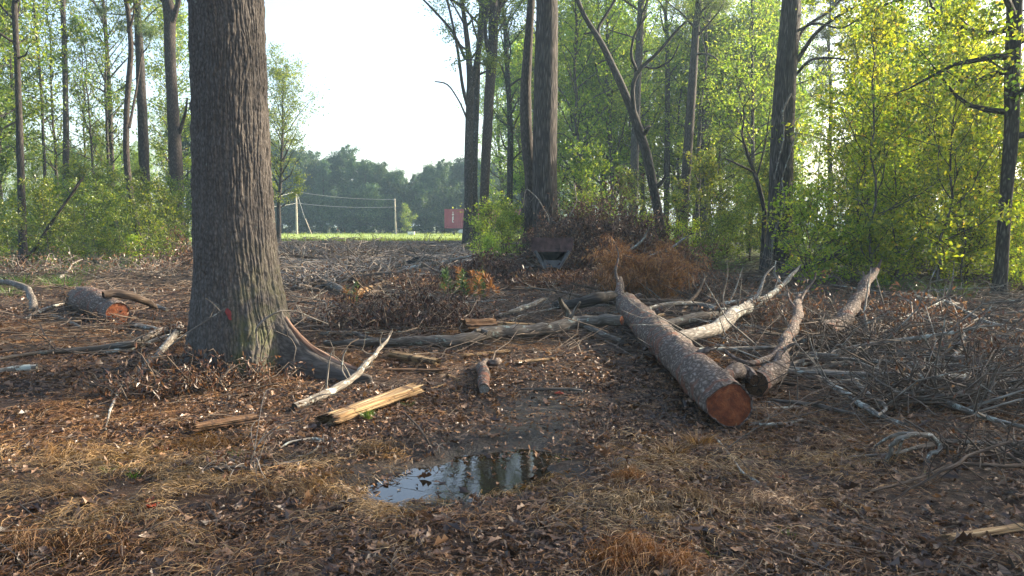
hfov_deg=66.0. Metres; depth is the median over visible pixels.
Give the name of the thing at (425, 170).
tree
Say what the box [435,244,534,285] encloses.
brush pile
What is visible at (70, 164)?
tree
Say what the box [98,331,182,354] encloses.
branch
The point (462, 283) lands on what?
cedar bough
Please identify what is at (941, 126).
tree
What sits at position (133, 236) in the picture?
shrub
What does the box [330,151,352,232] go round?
pine tree
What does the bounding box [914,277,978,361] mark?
fallen branch
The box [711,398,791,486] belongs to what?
branch
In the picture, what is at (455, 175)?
pine tree
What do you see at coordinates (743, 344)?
brush pile
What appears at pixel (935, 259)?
shrub
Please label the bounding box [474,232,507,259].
shrub
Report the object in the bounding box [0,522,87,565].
straw clump
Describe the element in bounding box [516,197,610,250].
brush pile
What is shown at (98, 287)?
fallen branch
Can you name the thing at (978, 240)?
shrub
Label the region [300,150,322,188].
tree
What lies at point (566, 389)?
branch
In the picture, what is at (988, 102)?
sapling
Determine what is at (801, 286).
fallen branch
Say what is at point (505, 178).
tree
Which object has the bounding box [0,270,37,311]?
branch
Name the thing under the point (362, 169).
tree
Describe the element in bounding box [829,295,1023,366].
fallen branch
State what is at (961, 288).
fallen branch
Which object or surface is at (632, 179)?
sapling
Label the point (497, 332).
branch
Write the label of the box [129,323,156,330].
branch
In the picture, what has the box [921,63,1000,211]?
tree
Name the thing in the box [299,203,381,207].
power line
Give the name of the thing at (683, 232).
shrub
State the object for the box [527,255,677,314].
fallen branch
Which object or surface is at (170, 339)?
branch
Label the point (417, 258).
branch
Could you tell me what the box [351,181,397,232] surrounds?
tree
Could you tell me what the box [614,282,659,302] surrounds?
fallen branch
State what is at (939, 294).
fallen branch
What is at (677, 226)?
shrub
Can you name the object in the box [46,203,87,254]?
shrub
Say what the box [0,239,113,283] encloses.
brush pile
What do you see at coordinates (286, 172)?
tree
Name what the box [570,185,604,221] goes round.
shrub
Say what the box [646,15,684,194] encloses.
tree
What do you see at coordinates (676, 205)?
sapling
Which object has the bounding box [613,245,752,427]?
log
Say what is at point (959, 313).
brush pile
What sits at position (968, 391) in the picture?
branch
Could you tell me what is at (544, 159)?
oak tree
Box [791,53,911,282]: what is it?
sapling
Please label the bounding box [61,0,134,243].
tree
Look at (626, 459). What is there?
dead weed
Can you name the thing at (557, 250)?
steel hopper
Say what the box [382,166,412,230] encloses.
tree
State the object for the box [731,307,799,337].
fallen branch
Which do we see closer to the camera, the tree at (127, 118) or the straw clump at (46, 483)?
the straw clump at (46, 483)
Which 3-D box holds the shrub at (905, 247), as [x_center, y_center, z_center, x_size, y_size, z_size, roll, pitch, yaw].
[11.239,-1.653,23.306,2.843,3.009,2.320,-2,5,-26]
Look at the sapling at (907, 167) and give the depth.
19.96 m
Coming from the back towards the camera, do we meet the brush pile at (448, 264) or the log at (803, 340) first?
the brush pile at (448, 264)
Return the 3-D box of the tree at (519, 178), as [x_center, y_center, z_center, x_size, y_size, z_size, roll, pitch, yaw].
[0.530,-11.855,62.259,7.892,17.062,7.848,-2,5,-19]
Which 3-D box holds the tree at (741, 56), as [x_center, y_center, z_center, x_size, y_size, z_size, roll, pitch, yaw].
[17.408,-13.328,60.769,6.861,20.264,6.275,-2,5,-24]
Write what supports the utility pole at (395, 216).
on the field
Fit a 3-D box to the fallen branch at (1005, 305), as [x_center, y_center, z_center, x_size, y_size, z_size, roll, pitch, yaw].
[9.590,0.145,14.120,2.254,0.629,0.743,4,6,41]
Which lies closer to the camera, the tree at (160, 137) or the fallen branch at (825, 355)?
the fallen branch at (825, 355)
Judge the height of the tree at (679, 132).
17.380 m
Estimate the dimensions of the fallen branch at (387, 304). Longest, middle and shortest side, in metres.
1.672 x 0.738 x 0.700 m
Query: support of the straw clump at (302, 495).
on the ground at (536, 439)
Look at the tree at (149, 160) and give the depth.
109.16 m
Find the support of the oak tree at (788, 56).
on the ground at (536, 439)
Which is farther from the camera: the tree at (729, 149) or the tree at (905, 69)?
the tree at (729, 149)
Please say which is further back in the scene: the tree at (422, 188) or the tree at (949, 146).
the tree at (422, 188)
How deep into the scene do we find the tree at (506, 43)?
53.96 m
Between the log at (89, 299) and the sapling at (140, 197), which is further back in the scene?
the sapling at (140, 197)
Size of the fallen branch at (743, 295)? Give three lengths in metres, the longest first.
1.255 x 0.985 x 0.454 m
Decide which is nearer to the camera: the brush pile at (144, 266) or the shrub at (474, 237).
the brush pile at (144, 266)
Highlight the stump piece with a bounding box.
[715,362,759,385]
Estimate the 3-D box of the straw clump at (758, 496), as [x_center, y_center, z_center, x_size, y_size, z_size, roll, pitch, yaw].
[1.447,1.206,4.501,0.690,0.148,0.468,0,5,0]
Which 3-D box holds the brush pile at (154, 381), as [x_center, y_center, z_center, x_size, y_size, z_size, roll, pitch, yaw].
[-3.350,0.817,7.357,1.706,0.604,1.201,0,5,0]
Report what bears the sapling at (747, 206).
on the ground at (536, 439)
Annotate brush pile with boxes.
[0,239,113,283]
[53,246,192,278]
[53,281,97,310]
[62,308,161,331]
[68,342,253,404]
[108,339,246,386]
[125,225,192,273]
[136,309,187,351]
[171,360,283,396]
[204,353,306,386]
[265,356,338,378]
[277,229,417,256]
[278,232,372,259]
[279,248,414,283]
[280,262,371,288]
[289,293,371,329]
[306,283,455,339]
[312,234,423,254]
[325,269,489,335]
[342,235,462,252]
[357,266,456,291]
[389,236,475,253]
[391,278,529,329]
[393,248,527,274]
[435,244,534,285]
[485,263,604,292]
[499,195,651,258]
[515,222,654,275]
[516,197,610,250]
[529,164,701,264]
[581,231,649,293]
[583,253,718,288]
[588,210,716,271]
[599,240,684,297]
[623,233,727,276]
[636,237,713,298]
[652,271,771,300]
[684,288,826,329]
[693,327,768,358]
[715,296,1023,365]
[755,269,858,332]
[789,334,1023,429]
[811,282,998,323]
[854,281,1023,351]
[887,410,1023,475]
[920,317,1023,377]
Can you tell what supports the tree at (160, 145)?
on the ground at (536, 439)
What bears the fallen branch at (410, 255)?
on the ground at (536, 439)
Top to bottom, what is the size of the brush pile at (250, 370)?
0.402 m
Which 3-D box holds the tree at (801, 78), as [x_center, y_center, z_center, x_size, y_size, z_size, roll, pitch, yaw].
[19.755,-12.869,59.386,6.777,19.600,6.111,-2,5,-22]
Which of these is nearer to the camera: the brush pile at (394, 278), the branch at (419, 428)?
the branch at (419, 428)
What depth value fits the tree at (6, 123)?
52.54 m
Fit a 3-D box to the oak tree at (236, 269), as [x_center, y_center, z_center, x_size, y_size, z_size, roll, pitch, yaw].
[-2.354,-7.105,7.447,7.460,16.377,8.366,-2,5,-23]
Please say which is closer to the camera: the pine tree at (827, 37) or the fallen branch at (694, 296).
the fallen branch at (694, 296)
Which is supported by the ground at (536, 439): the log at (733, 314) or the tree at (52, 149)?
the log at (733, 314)
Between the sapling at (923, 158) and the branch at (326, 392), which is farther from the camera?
the sapling at (923, 158)
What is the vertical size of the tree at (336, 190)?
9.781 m
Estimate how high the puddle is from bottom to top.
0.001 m
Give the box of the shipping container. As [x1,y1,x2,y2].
[444,209,520,227]
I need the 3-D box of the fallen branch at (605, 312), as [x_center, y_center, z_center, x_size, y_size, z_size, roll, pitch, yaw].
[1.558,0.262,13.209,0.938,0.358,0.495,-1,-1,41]
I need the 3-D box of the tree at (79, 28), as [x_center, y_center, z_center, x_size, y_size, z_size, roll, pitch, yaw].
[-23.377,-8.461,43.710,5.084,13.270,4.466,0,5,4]
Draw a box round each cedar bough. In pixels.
[342,281,365,303]
[439,267,484,296]
[444,265,501,297]
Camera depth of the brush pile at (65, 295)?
14.33 m
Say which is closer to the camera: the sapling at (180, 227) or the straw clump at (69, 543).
the straw clump at (69, 543)
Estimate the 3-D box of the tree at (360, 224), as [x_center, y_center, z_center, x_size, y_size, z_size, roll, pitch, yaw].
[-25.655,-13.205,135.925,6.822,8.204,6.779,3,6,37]
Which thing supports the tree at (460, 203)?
on the ground at (536, 439)
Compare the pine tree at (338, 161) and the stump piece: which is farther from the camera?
the pine tree at (338, 161)
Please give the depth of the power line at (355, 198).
120.05 m
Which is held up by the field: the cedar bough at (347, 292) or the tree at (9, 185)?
the tree at (9, 185)
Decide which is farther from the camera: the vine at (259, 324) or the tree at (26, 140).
the tree at (26, 140)
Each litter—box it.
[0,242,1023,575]
[0,425,922,575]
[190,240,533,280]
[292,240,538,285]
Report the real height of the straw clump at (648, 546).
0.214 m
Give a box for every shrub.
[0,232,14,265]
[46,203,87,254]
[54,240,77,268]
[92,228,125,264]
[105,204,158,260]
[119,230,151,271]
[141,204,180,246]
[452,187,514,257]
[466,214,490,253]
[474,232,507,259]
[483,191,523,255]
[483,213,525,257]
[496,207,528,254]
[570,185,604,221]
[634,214,655,239]
[639,209,666,235]
[659,218,695,249]
[664,217,697,257]
[686,216,706,257]
[702,206,736,260]
[703,206,751,265]
[704,206,754,261]
[727,205,758,256]
[755,171,877,291]
[757,179,848,273]
[771,194,850,277]
[812,206,888,281]
[821,193,886,276]
[834,211,921,287]
[845,188,936,275]
[846,170,950,277]
[846,173,930,281]
[911,222,969,278]
[921,177,996,282]
[940,193,997,280]
[958,179,1023,284]
[971,180,1023,281]
[980,182,1021,271]
[981,215,1023,288]
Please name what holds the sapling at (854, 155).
on the ground at (536, 439)
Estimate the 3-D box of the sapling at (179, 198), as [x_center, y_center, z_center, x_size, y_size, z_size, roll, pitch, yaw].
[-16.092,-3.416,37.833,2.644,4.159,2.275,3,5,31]
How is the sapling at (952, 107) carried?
on the ground at (536, 439)
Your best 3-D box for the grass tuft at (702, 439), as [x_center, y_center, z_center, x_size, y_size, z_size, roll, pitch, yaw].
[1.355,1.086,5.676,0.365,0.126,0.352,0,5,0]
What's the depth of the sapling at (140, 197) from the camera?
25.04 m
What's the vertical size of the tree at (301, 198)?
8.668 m
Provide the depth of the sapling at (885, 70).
24.79 m
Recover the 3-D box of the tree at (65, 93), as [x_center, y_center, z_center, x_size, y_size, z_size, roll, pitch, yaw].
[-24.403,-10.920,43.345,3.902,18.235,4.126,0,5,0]
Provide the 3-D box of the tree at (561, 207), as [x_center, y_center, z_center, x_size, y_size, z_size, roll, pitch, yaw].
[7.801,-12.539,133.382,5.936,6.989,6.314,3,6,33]
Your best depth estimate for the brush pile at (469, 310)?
12.18 m
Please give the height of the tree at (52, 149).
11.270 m
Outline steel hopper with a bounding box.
[531,237,572,268]
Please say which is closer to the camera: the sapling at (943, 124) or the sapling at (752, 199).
the sapling at (943, 124)
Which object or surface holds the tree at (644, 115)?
on the ground at (536, 439)
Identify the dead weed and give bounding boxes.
[187,388,308,486]
[202,450,257,479]
[313,428,349,456]
[424,428,447,455]
[592,457,634,468]
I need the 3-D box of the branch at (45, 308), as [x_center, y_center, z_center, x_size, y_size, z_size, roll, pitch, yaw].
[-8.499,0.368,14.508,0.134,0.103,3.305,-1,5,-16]
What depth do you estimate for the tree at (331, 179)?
139.65 m
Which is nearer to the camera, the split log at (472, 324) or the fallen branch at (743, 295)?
the split log at (472, 324)
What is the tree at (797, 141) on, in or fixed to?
on the ground at (536, 439)
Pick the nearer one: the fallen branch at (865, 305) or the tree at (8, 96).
the fallen branch at (865, 305)
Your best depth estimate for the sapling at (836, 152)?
22.76 m
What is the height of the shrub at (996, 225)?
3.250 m
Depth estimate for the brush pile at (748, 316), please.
12.07 m
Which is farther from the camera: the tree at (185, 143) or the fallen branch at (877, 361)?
the tree at (185, 143)
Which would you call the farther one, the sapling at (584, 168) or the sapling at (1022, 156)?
the sapling at (584, 168)
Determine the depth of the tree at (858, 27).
31.86 m
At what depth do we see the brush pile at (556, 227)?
23.68 m
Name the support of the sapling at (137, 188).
on the ground at (536, 439)
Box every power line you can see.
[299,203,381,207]
[301,192,393,199]
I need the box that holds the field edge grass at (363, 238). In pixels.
[58,231,521,241]
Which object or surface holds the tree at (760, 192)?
on the ground at (536, 439)
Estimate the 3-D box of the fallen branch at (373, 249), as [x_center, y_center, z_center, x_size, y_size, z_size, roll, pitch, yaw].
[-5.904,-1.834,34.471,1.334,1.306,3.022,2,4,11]
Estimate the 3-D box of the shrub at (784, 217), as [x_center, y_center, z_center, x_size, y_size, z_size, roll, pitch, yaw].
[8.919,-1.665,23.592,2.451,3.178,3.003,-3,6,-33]
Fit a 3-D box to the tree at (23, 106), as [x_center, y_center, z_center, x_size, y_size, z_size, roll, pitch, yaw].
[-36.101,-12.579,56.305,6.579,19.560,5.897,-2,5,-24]
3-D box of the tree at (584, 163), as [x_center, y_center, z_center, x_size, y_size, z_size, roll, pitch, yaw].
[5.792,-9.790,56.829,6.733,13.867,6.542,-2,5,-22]
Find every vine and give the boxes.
[168,299,225,347]
[255,308,328,347]
[255,321,273,371]
[276,328,295,371]
[522,189,550,225]
[564,182,576,223]
[770,130,797,265]
[774,93,791,178]
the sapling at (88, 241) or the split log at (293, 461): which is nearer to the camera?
the split log at (293, 461)
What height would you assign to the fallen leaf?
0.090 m
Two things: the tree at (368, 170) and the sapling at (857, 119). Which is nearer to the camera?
the sapling at (857, 119)
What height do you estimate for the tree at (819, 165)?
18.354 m
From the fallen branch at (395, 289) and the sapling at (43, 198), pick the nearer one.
the fallen branch at (395, 289)
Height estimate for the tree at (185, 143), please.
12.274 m
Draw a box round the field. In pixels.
[8,233,846,241]
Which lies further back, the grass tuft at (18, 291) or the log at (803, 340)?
the grass tuft at (18, 291)
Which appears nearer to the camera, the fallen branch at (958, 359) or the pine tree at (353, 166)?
the fallen branch at (958, 359)
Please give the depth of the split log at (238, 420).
6.01 m
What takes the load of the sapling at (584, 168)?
on the ground at (536, 439)
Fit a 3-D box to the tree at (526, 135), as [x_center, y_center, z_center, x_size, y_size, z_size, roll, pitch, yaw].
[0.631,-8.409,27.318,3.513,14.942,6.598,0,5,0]
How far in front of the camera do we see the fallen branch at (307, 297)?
15.81 m
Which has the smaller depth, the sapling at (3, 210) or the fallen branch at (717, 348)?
the fallen branch at (717, 348)
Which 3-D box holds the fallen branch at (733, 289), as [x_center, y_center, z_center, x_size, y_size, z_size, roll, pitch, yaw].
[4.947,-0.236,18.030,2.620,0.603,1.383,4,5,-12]
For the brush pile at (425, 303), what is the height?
0.950 m
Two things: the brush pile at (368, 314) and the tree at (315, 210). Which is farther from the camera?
the tree at (315, 210)
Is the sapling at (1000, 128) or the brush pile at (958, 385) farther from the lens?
the sapling at (1000, 128)
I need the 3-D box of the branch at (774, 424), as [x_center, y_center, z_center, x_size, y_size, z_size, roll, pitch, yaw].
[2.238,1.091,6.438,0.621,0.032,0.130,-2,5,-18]
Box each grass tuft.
[0,271,49,285]
[0,283,33,295]
[20,264,78,279]
[34,273,92,288]
[61,263,107,275]
[125,467,143,478]
[356,407,376,419]
[632,452,679,468]
[649,437,696,455]
[675,426,720,448]
[706,259,748,271]
[852,274,920,291]
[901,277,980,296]
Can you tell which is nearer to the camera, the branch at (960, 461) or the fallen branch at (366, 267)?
the branch at (960, 461)
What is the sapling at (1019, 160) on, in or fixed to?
on the ground at (536, 439)
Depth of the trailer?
112.36 m
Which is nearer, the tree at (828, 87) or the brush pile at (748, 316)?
the brush pile at (748, 316)
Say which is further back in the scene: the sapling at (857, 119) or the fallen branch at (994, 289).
the sapling at (857, 119)
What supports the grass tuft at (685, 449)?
on the ground at (536, 439)
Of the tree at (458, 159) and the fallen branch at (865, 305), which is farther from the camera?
the tree at (458, 159)
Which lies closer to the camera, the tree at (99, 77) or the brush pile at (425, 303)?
the brush pile at (425, 303)
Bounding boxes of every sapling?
[0,173,17,235]
[0,175,80,267]
[0,178,14,215]
[0,179,44,256]
[0,188,33,253]
[0,197,31,262]
[0,215,11,232]
[13,175,88,253]
[26,200,57,257]
[27,190,64,244]
[39,160,118,248]
[53,202,101,264]
[58,156,99,251]
[58,176,118,260]
[60,171,138,257]
[69,218,95,257]
[81,171,141,253]
[85,189,138,261]
[87,159,142,253]
[110,174,187,269]
[113,165,151,233]
[114,178,168,242]
[124,174,183,251]
[139,186,190,256]
[139,204,183,259]
[144,192,191,256]
[164,175,191,244]
[399,203,417,230]
[557,136,623,222]
[611,165,660,227]
[661,189,698,241]
[670,145,760,256]
[718,177,767,261]
[732,146,813,252]
[733,160,795,258]
[759,150,827,242]
[769,0,979,288]
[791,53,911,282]
[794,138,872,278]
[815,57,917,264]
[815,102,930,266]
[832,89,936,261]
[841,0,947,272]
[847,85,953,281]
[849,95,949,275]
[855,105,937,270]
[866,0,1023,288]
[902,13,1003,234]
[903,126,975,266]
[910,116,1014,285]
[915,0,1023,271]
[915,34,1023,280]
[915,80,1000,243]
[945,45,1023,256]
[946,98,1023,270]
[965,69,1023,273]
[982,66,1023,279]
[982,100,1023,182]
[999,142,1023,229]
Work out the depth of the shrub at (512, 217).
26.68 m
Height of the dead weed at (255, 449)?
0.580 m
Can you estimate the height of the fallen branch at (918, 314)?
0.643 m
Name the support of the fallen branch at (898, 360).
on the ground at (536, 439)
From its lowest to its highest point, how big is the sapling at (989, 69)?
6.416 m
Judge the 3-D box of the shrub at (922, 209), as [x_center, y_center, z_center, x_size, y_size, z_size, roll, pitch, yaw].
[10.779,-1.521,21.936,2.767,3.471,2.510,2,5,18]
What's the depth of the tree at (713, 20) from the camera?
71.44 m
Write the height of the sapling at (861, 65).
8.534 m
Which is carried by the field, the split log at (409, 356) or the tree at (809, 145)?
the tree at (809, 145)
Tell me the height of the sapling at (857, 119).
7.141 m
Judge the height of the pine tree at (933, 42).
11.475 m
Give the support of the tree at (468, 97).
on the ground at (536, 439)
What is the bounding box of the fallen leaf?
[145,497,161,508]
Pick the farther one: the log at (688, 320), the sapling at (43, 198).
the sapling at (43, 198)
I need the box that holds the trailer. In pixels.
[423,228,521,234]
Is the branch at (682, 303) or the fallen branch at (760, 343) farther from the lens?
the branch at (682, 303)
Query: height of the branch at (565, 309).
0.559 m
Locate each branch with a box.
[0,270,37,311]
[0,306,181,359]
[0,364,37,373]
[14,175,83,270]
[23,303,62,319]
[26,281,102,288]
[51,314,81,328]
[52,239,82,281]
[74,267,168,311]
[86,322,186,429]
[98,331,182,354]
[102,289,157,309]
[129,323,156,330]
[278,230,335,260]
[279,248,316,274]
[280,437,322,457]
[282,245,318,272]
[283,281,347,308]
[283,285,337,303]
[284,286,323,291]
[290,319,321,329]
[291,239,360,267]
[291,330,392,409]
[294,307,347,323]
[320,330,373,338]
[323,314,624,346]
[330,253,402,279]
[334,257,393,296]
[337,250,414,275]
[338,272,406,315]
[361,316,435,332]
[363,232,381,256]
[365,273,436,295]
[370,274,436,299]
[390,239,413,268]
[396,233,476,270]
[396,244,429,256]
[404,252,431,263]
[404,412,434,454]
[424,279,462,298]
[449,287,507,303]
[498,298,546,317]
[510,279,580,321]
[511,265,579,297]
[516,387,586,391]
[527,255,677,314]
[558,297,624,345]
[570,280,651,297]
[584,297,618,313]
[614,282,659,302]
[629,227,648,250]
[630,279,806,350]
[632,292,688,302]
[641,270,762,311]
[643,302,710,322]
[647,230,703,257]
[650,288,761,318]
[674,272,704,315]
[689,312,759,356]
[691,267,809,310]
[693,302,777,330]
[694,337,968,388]
[695,262,782,293]
[707,254,778,290]
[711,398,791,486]
[713,305,838,370]
[720,276,774,299]
[721,327,802,351]
[724,275,818,323]
[725,287,836,310]
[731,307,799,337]
[739,260,847,299]
[752,418,807,425]
[753,391,808,408]
[768,323,876,418]
[769,202,863,286]
[778,381,820,389]
[787,321,911,427]
[790,257,1022,366]
[790,355,825,361]
[791,277,913,319]
[792,308,896,356]
[798,273,951,307]
[800,353,853,370]
[808,327,993,368]
[823,272,903,295]
[823,301,1023,428]
[825,319,958,384]
[826,336,986,358]
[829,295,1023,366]
[834,328,890,379]
[839,267,954,341]
[841,338,950,372]
[844,416,1023,502]
[847,439,1023,457]
[852,362,997,416]
[864,334,1016,362]
[868,399,1023,510]
[872,288,951,320]
[874,431,942,462]
[880,336,933,369]
[883,286,1021,334]
[887,273,1021,331]
[889,268,959,307]
[902,262,959,307]
[909,281,1019,293]
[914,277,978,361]
[919,348,1023,400]
[920,318,1013,348]
[933,327,1023,343]
[941,346,1023,379]
[965,275,1023,295]
[971,295,1023,309]
[981,307,1023,317]
[996,442,1022,462]
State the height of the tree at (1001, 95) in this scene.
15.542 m
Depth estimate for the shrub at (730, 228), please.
29.55 m
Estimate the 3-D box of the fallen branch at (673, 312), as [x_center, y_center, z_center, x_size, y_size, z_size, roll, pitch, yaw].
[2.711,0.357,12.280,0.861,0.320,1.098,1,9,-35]
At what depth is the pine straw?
4.67 m
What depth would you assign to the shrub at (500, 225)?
25.34 m
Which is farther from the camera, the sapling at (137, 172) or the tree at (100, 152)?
the tree at (100, 152)
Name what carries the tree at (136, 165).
on the ground at (536, 439)
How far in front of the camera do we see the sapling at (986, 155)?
23.22 m
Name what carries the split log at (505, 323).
on the ground at (536, 439)
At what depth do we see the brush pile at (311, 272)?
19.68 m
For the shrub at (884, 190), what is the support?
on the ground at (536, 439)
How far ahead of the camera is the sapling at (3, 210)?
35.89 m
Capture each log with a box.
[65,286,129,324]
[191,414,258,432]
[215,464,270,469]
[271,458,317,466]
[314,383,424,425]
[315,275,343,293]
[349,279,388,295]
[385,368,446,371]
[386,350,442,364]
[406,281,455,286]
[457,318,496,332]
[459,349,508,356]
[476,357,501,393]
[496,321,533,325]
[511,357,555,363]
[549,249,617,309]
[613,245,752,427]
[618,253,830,356]
[667,310,723,327]
[724,272,815,396]
[792,338,934,360]
[817,260,881,336]
[940,522,1023,540]
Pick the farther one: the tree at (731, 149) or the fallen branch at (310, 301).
the tree at (731, 149)
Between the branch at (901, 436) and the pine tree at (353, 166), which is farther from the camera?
the pine tree at (353, 166)
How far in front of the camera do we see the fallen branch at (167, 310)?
15.21 m
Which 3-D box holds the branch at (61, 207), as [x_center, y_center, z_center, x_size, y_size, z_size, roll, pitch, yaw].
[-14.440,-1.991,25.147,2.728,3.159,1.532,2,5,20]
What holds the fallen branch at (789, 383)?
on the ground at (536, 439)
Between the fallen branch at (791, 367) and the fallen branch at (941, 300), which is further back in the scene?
the fallen branch at (941, 300)
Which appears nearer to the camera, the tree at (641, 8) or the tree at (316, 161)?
the tree at (641, 8)
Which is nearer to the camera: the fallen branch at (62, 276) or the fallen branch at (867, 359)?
the fallen branch at (867, 359)
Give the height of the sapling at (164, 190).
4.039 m
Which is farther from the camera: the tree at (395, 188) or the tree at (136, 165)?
the tree at (395, 188)
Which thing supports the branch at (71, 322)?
on the ground at (536, 439)
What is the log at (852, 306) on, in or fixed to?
on the ground at (536, 439)
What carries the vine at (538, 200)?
on the brush pile at (529, 235)
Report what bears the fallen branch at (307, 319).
on the ground at (536, 439)
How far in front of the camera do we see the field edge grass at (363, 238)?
82.86 m
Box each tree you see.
[0,0,53,263]
[0,0,60,177]
[0,0,66,144]
[0,0,72,137]
[0,0,75,250]
[0,5,57,177]
[0,18,36,247]
[1,109,16,202]
[2,116,35,196]
[4,145,52,230]
[5,0,101,237]
[5,134,62,217]
[21,0,62,250]
[29,10,132,251]
[32,141,83,200]
[37,0,119,246]
[40,0,161,248]
[41,148,75,209]
[50,0,91,251]
[51,144,92,209]
[51,152,94,223]
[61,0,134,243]
[72,125,125,221]
[81,144,95,207]
[87,0,163,249]
[101,138,134,239]
[107,142,156,200]
[114,149,151,191]
[121,0,153,261]
[123,0,191,177]
[124,0,190,170]
[126,150,158,193]
[130,141,161,180]
[133,4,190,245]
[146,0,187,250]
[149,112,168,192]
[150,111,191,241]
[180,0,372,382]
[266,40,335,241]
[271,135,296,222]
[272,146,319,232]
[272,147,308,232]
[274,197,287,231]
[275,193,306,232]
[282,156,302,227]
[292,186,315,232]
[293,193,316,232]
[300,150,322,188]
[305,151,322,227]
[308,194,342,232]
[309,155,328,232]
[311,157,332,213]
[312,195,344,232]
[321,144,359,216]
[324,152,341,215]
[325,179,357,232]
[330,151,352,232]
[334,190,365,232]
[341,155,364,232]
[347,188,385,232]
[348,158,379,232]
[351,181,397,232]
[360,161,388,232]
[372,161,394,232]
[373,191,400,232]
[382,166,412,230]
[382,180,416,232]
[396,184,421,232]
[407,180,444,232]
[407,190,442,232]
[409,173,420,232]
[417,171,426,232]
[418,0,522,251]
[420,158,463,232]
[421,161,437,184]
[424,0,514,248]
[429,181,463,232]
[431,193,453,232]
[435,164,453,186]
[444,0,527,249]
[445,39,517,210]
[447,163,463,231]
[452,154,478,191]
[452,190,463,232]
[458,157,480,189]
[459,187,479,208]
[477,160,506,192]
[477,181,498,231]
[478,31,565,237]
[483,0,611,184]
[485,0,535,241]
[492,20,571,210]
[497,0,650,209]
[520,0,534,254]
[531,0,557,237]
[532,0,659,214]
[557,0,679,212]
[557,5,628,213]
[557,50,587,206]
[557,83,621,214]
[558,0,679,218]
[558,194,573,219]
[570,37,652,218]
[576,0,685,239]
[580,23,663,214]
[581,14,678,214]
[594,0,687,213]
[596,0,690,215]
[608,20,694,227]
[609,0,685,216]
[621,20,737,236]
[626,38,701,221]
[637,0,698,229]
[645,11,766,242]
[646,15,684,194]
[648,0,736,247]
[648,0,749,211]
[649,10,729,245]
[650,0,767,251]
[662,15,739,242]
[667,1,754,242]
[671,0,836,215]
[672,25,775,242]
[675,0,737,236]
[681,0,843,248]
[688,29,777,266]
[700,0,813,252]
[713,0,766,243]
[714,73,759,245]
[720,0,840,171]
[724,0,820,248]
[732,47,812,219]
[747,1,815,154]
[759,0,862,273]
[767,0,838,181]
[794,8,931,245]
[795,68,823,192]
[796,0,869,226]
[800,70,842,211]
[803,0,1023,294]
[805,0,994,232]
[828,17,921,166]
[831,51,888,217]
[853,20,938,206]
[854,0,1023,215]
[885,0,994,269]
[918,40,1001,232]
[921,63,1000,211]
[987,39,1018,156]
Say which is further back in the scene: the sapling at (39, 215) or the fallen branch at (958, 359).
the sapling at (39, 215)
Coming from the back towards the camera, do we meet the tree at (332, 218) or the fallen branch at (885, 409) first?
the tree at (332, 218)
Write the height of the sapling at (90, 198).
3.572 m
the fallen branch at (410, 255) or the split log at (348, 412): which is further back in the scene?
the fallen branch at (410, 255)
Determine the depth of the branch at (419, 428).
5.78 m
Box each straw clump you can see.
[0,467,128,506]
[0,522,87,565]
[1,432,129,466]
[19,521,141,562]
[108,425,277,461]
[214,465,380,510]
[344,437,416,469]
[564,526,724,575]
[601,467,650,485]
[643,484,725,512]
[713,484,824,516]
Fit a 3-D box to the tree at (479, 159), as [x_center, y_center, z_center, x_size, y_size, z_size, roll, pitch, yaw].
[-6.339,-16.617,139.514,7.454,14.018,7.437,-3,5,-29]
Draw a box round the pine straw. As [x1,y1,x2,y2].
[0,314,1023,575]
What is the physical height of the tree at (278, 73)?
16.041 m
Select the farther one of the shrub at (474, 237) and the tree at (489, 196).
the tree at (489, 196)
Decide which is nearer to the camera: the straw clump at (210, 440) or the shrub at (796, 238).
the straw clump at (210, 440)
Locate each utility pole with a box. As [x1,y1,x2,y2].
[295,194,311,233]
[394,197,396,233]
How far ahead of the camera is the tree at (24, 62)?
39.14 m
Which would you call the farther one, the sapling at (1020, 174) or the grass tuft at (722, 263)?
the grass tuft at (722, 263)
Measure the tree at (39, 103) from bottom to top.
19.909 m
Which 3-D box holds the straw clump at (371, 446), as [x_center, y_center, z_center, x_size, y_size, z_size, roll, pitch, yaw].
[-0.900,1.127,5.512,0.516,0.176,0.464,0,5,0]
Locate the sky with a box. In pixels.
[0,0,1023,224]
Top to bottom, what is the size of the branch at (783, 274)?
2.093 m
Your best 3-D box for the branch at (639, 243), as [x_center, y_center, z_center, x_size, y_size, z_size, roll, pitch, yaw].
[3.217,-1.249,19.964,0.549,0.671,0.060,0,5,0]
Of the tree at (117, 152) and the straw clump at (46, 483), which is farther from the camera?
the tree at (117, 152)
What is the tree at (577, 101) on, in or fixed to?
on the ground at (536, 439)
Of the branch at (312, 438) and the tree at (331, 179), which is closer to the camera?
the branch at (312, 438)
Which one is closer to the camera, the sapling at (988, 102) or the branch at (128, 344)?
the branch at (128, 344)
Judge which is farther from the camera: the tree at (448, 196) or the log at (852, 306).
the tree at (448, 196)
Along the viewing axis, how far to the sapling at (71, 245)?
26.82 m
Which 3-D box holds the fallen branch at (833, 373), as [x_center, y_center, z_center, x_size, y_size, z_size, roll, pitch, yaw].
[3.398,0.727,7.992,2.073,0.385,2.247,3,-2,-41]
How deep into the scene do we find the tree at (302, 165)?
135.47 m
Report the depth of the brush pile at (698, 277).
19.34 m
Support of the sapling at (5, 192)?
on the ground at (536, 439)
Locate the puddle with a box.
[355,449,574,508]
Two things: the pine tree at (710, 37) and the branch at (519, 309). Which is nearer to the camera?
the branch at (519, 309)
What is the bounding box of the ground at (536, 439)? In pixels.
[0,225,1023,575]
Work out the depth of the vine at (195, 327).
7.55 m

